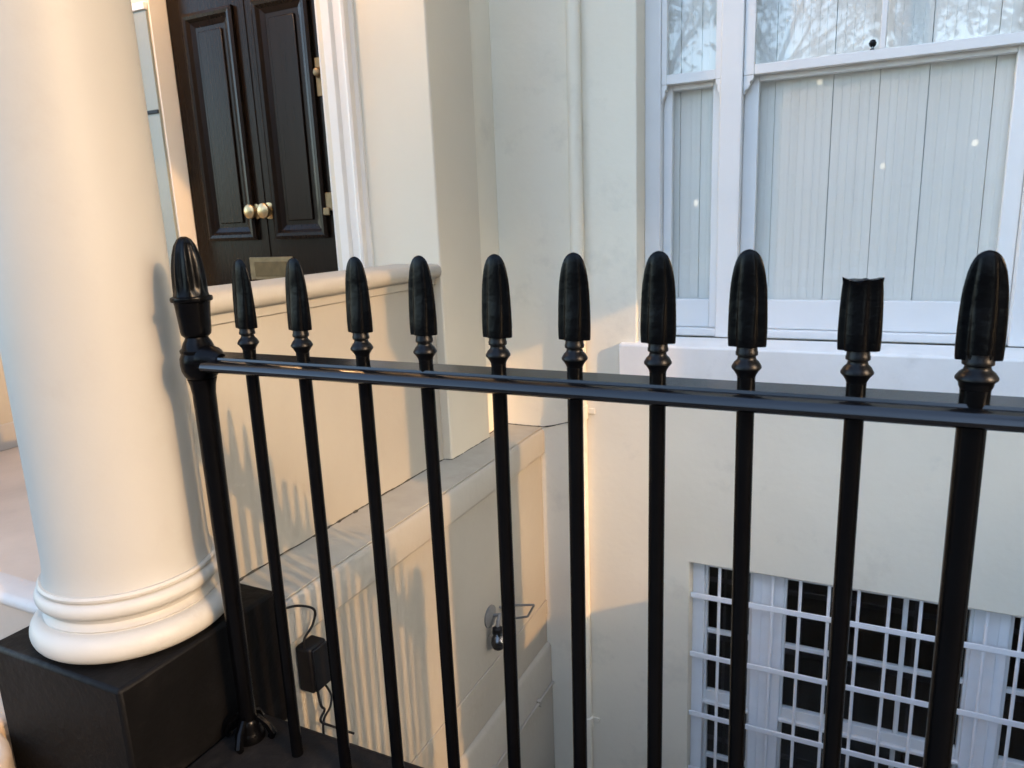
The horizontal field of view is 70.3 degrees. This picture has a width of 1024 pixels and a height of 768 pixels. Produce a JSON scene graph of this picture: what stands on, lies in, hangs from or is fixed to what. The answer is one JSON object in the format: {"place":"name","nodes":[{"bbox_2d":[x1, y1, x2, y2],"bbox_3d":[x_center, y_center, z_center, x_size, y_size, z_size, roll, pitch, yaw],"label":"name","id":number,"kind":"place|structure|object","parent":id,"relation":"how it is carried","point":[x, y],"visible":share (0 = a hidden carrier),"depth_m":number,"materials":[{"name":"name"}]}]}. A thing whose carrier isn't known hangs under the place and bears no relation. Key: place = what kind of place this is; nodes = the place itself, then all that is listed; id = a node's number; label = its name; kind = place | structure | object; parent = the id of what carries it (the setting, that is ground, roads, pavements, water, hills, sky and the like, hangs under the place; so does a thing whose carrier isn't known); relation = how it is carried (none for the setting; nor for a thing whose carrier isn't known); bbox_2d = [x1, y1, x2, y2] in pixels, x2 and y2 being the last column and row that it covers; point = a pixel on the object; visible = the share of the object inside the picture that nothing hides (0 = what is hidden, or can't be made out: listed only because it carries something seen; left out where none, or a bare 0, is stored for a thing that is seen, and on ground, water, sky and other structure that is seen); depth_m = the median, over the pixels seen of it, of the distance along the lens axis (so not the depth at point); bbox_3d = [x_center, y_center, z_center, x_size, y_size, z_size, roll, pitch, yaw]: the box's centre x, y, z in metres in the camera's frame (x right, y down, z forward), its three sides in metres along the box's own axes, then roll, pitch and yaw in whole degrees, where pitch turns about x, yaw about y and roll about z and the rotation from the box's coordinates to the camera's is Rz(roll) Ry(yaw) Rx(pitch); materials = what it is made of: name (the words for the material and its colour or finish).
{"place":"outdoors","nodes":[
{"label":"outdoors","id":0,"kind":"place"},
{"bbox_2d":[0,572,37,767],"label":"entrance steps","id":1,"kind":"structure","parent":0,"point":[16,592],"depth_m":1.79,"materials":[{"name":"stone"}]},
{"bbox_2d":[0,447,40,639],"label":"porch floor","id":2,"kind":"structure","parent":0,"point":[19,555],"depth_m":2.18,"materials":[{"name":"stone"}]},
{"bbox_2d":[0,354,17,450],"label":"parapet","id":3,"kind":"structure","parent":2,"relation":"on","point":[8,439],"depth_m":3.07,"materials":[{"name":"paint"}]},
{"bbox_2d":[131,0,1023,767],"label":"house","id":4,"kind":"structure","parent":0,"point":[317,136],"depth_m":2.88,"materials":[{"name":"paint"}]},
{"bbox_2d":[166,0,337,285],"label":"front door","id":5,"kind":"structure","parent":4,"relation":"in","point":[248,75],"depth_m":2.99,"materials":[{"name":"black wood"}]},
{"bbox_2d":[565,0,599,767],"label":"drainpipe","id":6,"kind":"object","parent":4,"relation":"attached to","point":[573,58],"visible":0.48,"depth_m":2.86,"materials":[{"name":"metal"}]},
{"bbox_2d":[669,0,716,336],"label":"window shutters","id":7,"kind":"object","parent":4,"relation":"attached to","point":[692,35],"depth_m":2.88,"materials":[{"name":"paint"}]},
{"bbox_2d":[645,0,1023,346],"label":"sash window","id":8,"kind":"structure","parent":4,"relation":"in","point":[736,79],"depth_m":2.73,"materials":[{"name":"white wood"}]},
{"bbox_2d":[688,567,1023,767],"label":"security grille","id":9,"kind":"object","parent":4,"relation":"attached to","point":[976,715],"visible":0.73,"depth_m":2.89,"materials":[{"name":"white metal"}]},
{"bbox_2d":[690,563,1023,767],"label":"basement window","id":10,"kind":"structure","parent":4,"relation":"in","point":[994,689],"depth_m":3.01,"materials":[{"name":"white wood"}]},
{"bbox_2d":[755,0,1023,344],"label":"window shutters","id":11,"kind":"object","parent":4,"relation":"attached to","point":[966,106],"depth_m":2.61,"materials":[{"name":"paint"}]},
{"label":"pavement","id":12,"kind":"structure","parent":0,"visible":0},
{"bbox_2d":[0,0,286,767],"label":"portico column","id":13,"kind":"structure","parent":12,"relation":"on","point":[115,653],"depth_m":1.44,"materials":[{"name":"paint"}]},
{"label":"area retaining wall","id":14,"kind":"structure","parent":0,"visible":0},
{"bbox_2d":[187,714,422,767],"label":"railing kerb","id":15,"kind":"structure","parent":14,"relation":"on","point":[320,750],"depth_m":1.56,"materials":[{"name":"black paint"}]},
{"bbox_2d":[169,236,1023,767],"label":"iron railing","id":16,"kind":"object","parent":15,"relation":"on","point":[973,410],"visible":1,"depth_m":1.11,"materials":[{"name":"black metal"}]},
{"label":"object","id":17,"kind":"structure","parent":0,"visible":0},
{"bbox_2d":[178,264,567,767],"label":"entrance side wall","id":18,"kind":"structure","parent":17,"relation":"on","point":[468,486],"depth_m":2.33,"materials":[{"name":"paint"}]},
{"bbox_2d":[296,635,330,692],"bbox_3d":[-0.513,0.726,1.881,0.057,0.127,0.066,4,14,25],"label":"junction box","id":19,"kind":"object","parent":18,"relation":"attached to","point":[313,667],"visible":0.98,"depth_m":1.86,"materials":[{"name":"black plastic"}]},
{"bbox_2d":[286,604,315,649],"bbox_3d":[-0.529,0.612,1.829,0.010,0.148,0.089,8,16,39],"label":"cable","id":20,"kind":"object","parent":19,"relation":"attached to","point":[312,624],"visible":0.94,"depth_m":1.84,"materials":[{"name":"black plastic"}]},
{"bbox_2d":[322,684,332,733],"bbox_3d":[-0.482,0.908,1.913,0.019,0.231,0.054,0,13,9],"label":"cable","id":21,"kind":"object","parent":19,"relation":"hanging from","point":[329,708],"visible":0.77,"depth_m":1.91,"materials":[{"name":"black plastic"}]},
{"bbox_2d":[317,692,353,734],"bbox_3d":[-0.466,0.871,1.917,0.093,0.164,0.024,-13,16,-39],"label":"cable","id":22,"kind":"object","parent":19,"relation":"hanging from","point":[323,712],"visible":0.88,"depth_m":1.89,"materials":[{"name":"black plastic"}]},
{"bbox_2d":[484,604,534,650],"bbox_3d":[-0.012,0.957,2.849,0.164,0.170,0.158,4,14,25],"label":"wall fitting","id":23,"kind":"object","parent":18,"relation":"attached to","point":[491,614],"depth_m":2.83,"materials":[{"name":"grey metal"}]},
{"bbox_2d":[492,680,553,767],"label":"conduit pipe","id":24,"kind":"object","parent":18,"relation":"attached to","point":[539,703],"visible":0.78,"depth_m":3.24,"materials":[{"name":"paint"}]}
]}

